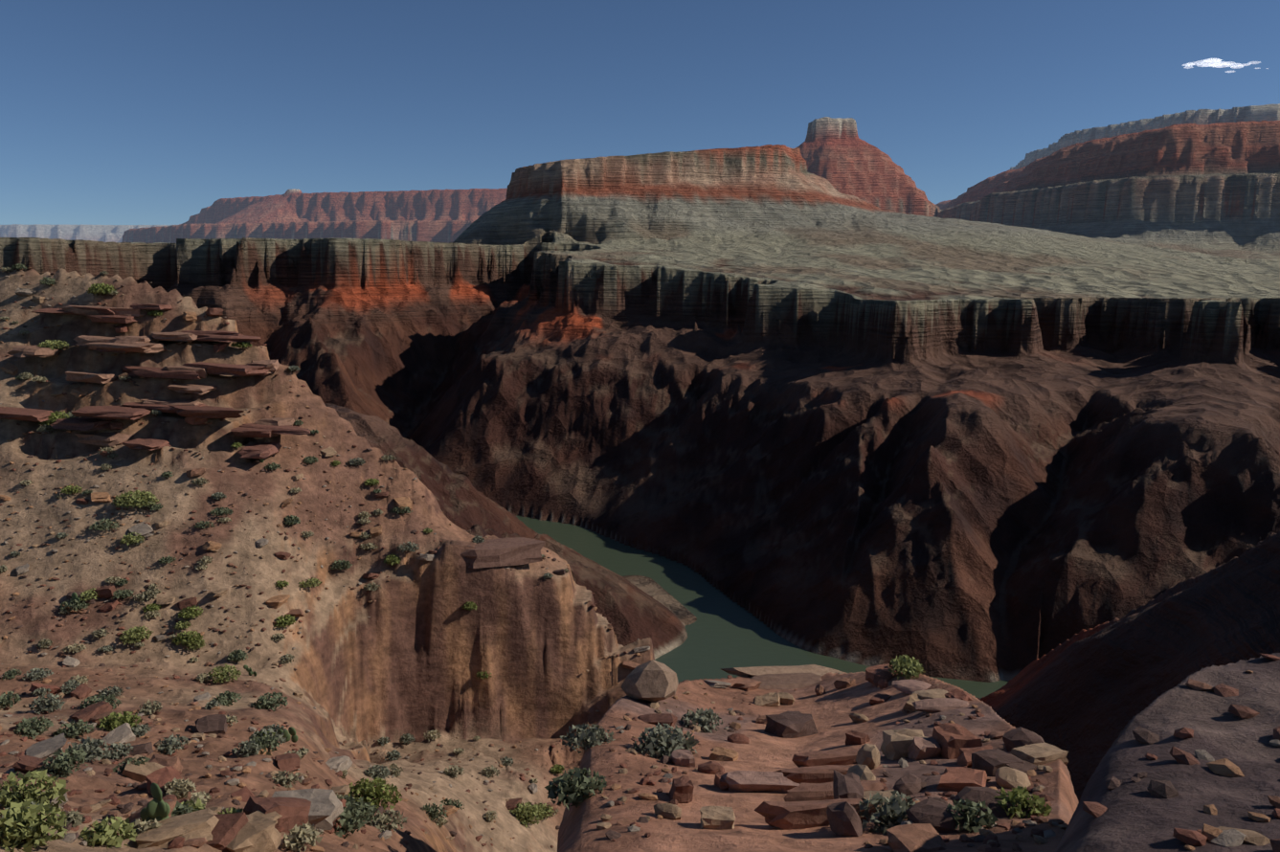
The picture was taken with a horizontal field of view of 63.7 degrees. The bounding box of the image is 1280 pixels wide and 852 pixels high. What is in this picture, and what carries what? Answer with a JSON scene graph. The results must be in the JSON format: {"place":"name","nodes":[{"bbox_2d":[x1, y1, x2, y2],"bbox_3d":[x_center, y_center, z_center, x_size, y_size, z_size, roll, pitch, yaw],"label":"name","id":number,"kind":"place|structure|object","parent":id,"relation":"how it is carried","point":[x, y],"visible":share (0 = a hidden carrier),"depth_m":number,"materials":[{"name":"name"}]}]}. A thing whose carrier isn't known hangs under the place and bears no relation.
{"place":"outdoors","nodes":[
{"label":"outdoors","id":0,"kind":"place"},
{"bbox_2d":[0,103,1279,801],"bbox_3d":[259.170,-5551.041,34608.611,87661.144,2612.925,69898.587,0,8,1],"label":"terrain","id":1,"kind":"structure","parent":0,"point":[835,389],"depth_m":2034.28,"materials":[{"name":"brown stone"}]},
{"bbox_2d":[0,268,1279,851],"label":"ground","id":2,"kind":"structure","parent":0,"point":[417,651],"depth_m":44.48,"materials":[{"name":"brown stone"}]},
{"bbox_2d":[71,458,298,823],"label":"prickly pear plants","id":3,"kind":"object","parent":2,"relation":"on","point":[158,808],"visible":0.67,"depth_m":13.73,"materials":[{"name":"green plant"}]},
{"bbox_2d":[0,263,1052,851],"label":"desert shrubs","id":4,"kind":"object","parent":2,"relation":"on","point":[23,805],"visible":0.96,"depth_m":23.24,"materials":[{"name":"green plant"}]},
{"bbox_2d":[0,267,1279,851],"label":"rocks","id":5,"kind":"object","parent":2,"relation":"on","point":[825,788],"visible":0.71,"depth_m":18.07,"materials":[{"name":"brown stone"}]},
{"bbox_2d":[0,0,1279,224],"label":"sky","id":6,"kind":"structure","parent":0,"point":[113,112],"materials":[{"name":"blue"}]},
{"bbox_2d":[516,516,1008,698],"bbox_3d":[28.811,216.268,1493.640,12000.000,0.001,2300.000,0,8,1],"label":"river water","id":7,"kind":"structure","parent":0,"point":[723,631],"depth_m":1270.13,"materials":[{"name":"green liquid"}]},
{"bbox_2d":[1183,58,1267,72],"bbox_3d":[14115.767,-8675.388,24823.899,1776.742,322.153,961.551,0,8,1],"label":"cloud","id":8,"kind":"structure","parent":0,"point":[1215,61],"depth_m":24751.91,"materials":[{"name":"white"}]}
]}

